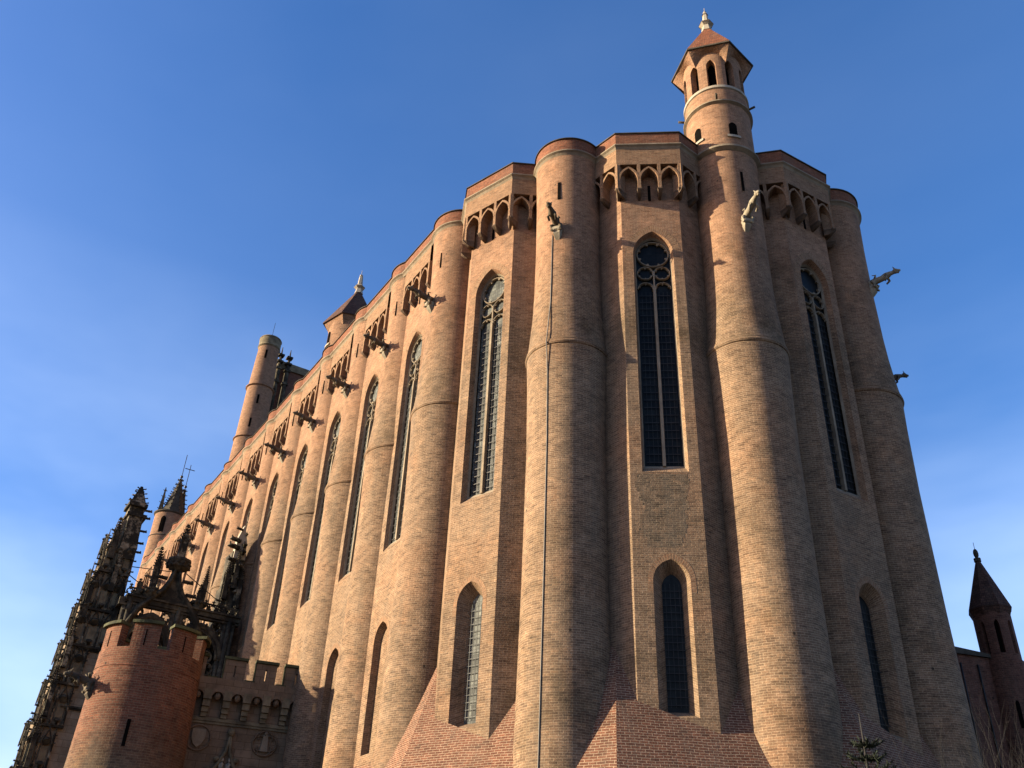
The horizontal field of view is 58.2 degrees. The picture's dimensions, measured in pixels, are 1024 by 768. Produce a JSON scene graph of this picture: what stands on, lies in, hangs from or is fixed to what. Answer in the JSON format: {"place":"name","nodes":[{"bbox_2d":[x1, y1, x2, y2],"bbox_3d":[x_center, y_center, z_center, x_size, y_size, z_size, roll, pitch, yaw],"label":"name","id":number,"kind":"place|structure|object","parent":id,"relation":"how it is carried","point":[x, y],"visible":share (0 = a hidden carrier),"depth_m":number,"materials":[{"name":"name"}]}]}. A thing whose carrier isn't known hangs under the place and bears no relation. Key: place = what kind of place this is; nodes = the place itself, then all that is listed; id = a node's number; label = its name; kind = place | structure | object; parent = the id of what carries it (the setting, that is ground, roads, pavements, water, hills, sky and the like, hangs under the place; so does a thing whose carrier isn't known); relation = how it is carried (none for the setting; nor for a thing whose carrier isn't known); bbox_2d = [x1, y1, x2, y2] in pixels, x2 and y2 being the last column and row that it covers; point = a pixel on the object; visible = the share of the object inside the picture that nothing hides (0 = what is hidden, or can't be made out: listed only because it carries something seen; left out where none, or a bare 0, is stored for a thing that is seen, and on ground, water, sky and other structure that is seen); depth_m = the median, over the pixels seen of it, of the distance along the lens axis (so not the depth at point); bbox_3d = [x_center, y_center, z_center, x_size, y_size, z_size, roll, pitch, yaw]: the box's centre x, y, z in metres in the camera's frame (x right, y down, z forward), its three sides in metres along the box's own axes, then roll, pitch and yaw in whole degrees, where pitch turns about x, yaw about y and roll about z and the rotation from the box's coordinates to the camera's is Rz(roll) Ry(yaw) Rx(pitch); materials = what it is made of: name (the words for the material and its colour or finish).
{"place":"outdoors","nodes":[
{"label":"outdoors","id":0,"kind":"place"},
{"bbox_2d":[63,619,210,767],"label":"gate tower","id":1,"kind":"structure","parent":0,"point":[140,689],"depth_m":45.78,"materials":[{"name":"brick"}]},
{"bbox_2d":[229,323,309,460],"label":"bell tower","id":2,"kind":"structure","parent":0,"point":[272,381],"depth_m":130.06,"materials":[{"name":"brick"}]},
{"bbox_2d":[0,0,1023,767],"label":"sky","id":3,"kind":"structure","parent":0,"point":[182,181],"materials":[{"name":"blue"}]},
{"label":"ground","id":4,"kind":"structure","parent":0,"visible":0},
{"bbox_2d":[9,486,248,767],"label":"porch canopy","id":5,"kind":"object","parent":4,"relation":"on","point":[47,735],"visible":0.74,"depth_m":62.81,"materials":[{"name":"stone"}]},
{"bbox_2d":[135,455,193,589],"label":"spired turret","id":6,"kind":"object","parent":4,"relation":"on","point":[169,513],"visible":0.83,"depth_m":118.56,"materials":[{"name":"brick"}]},
{"bbox_2d":[130,10,982,767],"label":"cathedral","id":7,"kind":"structure","parent":4,"relation":"on","point":[568,452],"depth_m":43.10,"materials":[{"name":"brick"}]},
{"bbox_2d":[199,537,209,578],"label":"window","id":8,"kind":"structure","parent":7,"relation":"in","point":[209,537],"depth_m":84.54,"materials":[{"name":"stone"}]},
{"bbox_2d":[218,516,230,566],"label":"window","id":9,"kind":"structure","parent":7,"relation":"in","point":[229,518],"depth_m":80.27,"materials":[{"name":"stone"}]},
{"bbox_2d":[241,493,253,528],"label":"window","id":10,"kind":"structure","parent":7,"relation":"in","point":[252,496],"depth_m":76.21,"materials":[{"name":"stone"}]},
{"bbox_2d":[238,467,279,650],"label":"window","id":11,"kind":"structure","parent":7,"relation":"in","point":[278,469],"depth_m":70.84,"materials":[{"name":"stone"}]},
{"bbox_2d":[266,439,309,631],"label":"window","id":12,"kind":"structure","parent":7,"relation":"in","point":[302,466],"depth_m":66.33,"materials":[{"name":"stone"}]},
{"bbox_2d":[304,406,342,603],"bbox_3d":[-12.170,7.586,60.139,0.415,14.230,2.760,21,-37,-26],"label":"window","id":13,"kind":"structure","parent":7,"relation":"in","point":[336,428],"depth_m":61.58,"materials":[{"name":"stone"}]},
{"bbox_2d":[320,643,339,767],"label":"chapel window","id":14,"kind":"structure","parent":7,"relation":"in","point":[336,645],"depth_m":49.17,"materials":[{"name":"orange brick"}]},
{"bbox_2d":[343,368,380,576],"bbox_3d":[-9.006,5.073,55.979,0.415,14.230,2.760,21,-37,-26],"label":"window","id":15,"kind":"structure","parent":7,"relation":"in","point":[370,413],"depth_m":56.79,"materials":[{"name":"stone"}]},
{"bbox_2d":[368,616,389,753],"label":"chapel window","id":16,"kind":"structure","parent":7,"relation":"in","point":[384,643],"depth_m":44.64,"materials":[{"name":"orange brick"}]},
{"bbox_2d":[388,325,424,546],"bbox_3d":[-5.841,2.560,51.818,0.415,14.230,2.760,21,-37,-26],"label":"window","id":17,"kind":"structure","parent":7,"relation":"in","point":[415,357],"depth_m":52.16,"materials":[{"name":"stone"}]},
{"bbox_2d":[452,575,486,724],"bbox_3d":[-1.745,11.197,39.232,0.566,6.220,1.940,35,-45,-40],"label":"chapel window","id":18,"kind":"structure","parent":7,"relation":"in","point":[479,603],"depth_m":39.44,"materials":[{"name":"grey brick"}]},
{"bbox_2d":[466,263,509,501],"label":"window","id":19,"kind":"structure","parent":7,"relation":"in","point":[482,480],"depth_m":46.71,"materials":[{"name":"stone"}]},
{"bbox_2d":[626,225,685,472],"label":"window","id":20,"kind":"structure","parent":7,"relation":"in","point":[662,424],"depth_m":43.59,"materials":[{"name":"glass"}]},
{"bbox_2d":[648,553,696,712],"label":"chapel window","id":21,"kind":"structure","parent":7,"relation":"in","point":[674,636],"depth_m":36.44,"materials":[{"name":"black glass"}]},
{"bbox_2d":[795,253,860,499],"bbox_3d":[15.355,-0.810,45.015,2.760,14.230,0.515,19,-36,-24],"label":"window","id":22,"kind":"structure","parent":7,"relation":"in","point":[812,286],"depth_m":45.07,"materials":[{"name":"glass"}]},
{"bbox_2d":[855,576,890,732],"bbox_3d":[14.802,10.895,37.566,1.940,6.220,0.566,19,-36,-24],"label":"chapel window","id":23,"kind":"structure","parent":7,"relation":"in","point":[862,607],"depth_m":37.90,"materials":[{"name":"black glass"}]},
{"bbox_2d":[955,543,1023,767],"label":"annex","id":24,"kind":"object","parent":4,"relation":"on","point":[995,665],"visible":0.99,"depth_m":49.15,"materials":[{"name":"brick"}]},
{"label":"pavement","id":25,"kind":"structure","parent":0,"visible":0},
{"bbox_2d":[183,653,298,767],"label":"gateway","id":26,"kind":"object","parent":25,"relation":"on","point":[238,721],"visible":0.86,"depth_m":49.62,"materials":[{"name":"brick"}]},
{"bbox_2d":[838,713,896,767],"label":"conifer","id":27,"kind":"object","parent":25,"relation":"on","point":[865,745],"visible":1,"depth_m":12.40,"materials":[{"name":"green plant"}]},
{"bbox_2d":[823,682,1023,767],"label":"bare shrub","id":28,"kind":"object","parent":25,"relation":"on","point":[1011,760],"visible":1,"depth_m":12.43,"materials":[{"name":"brown plant"}]}
]}

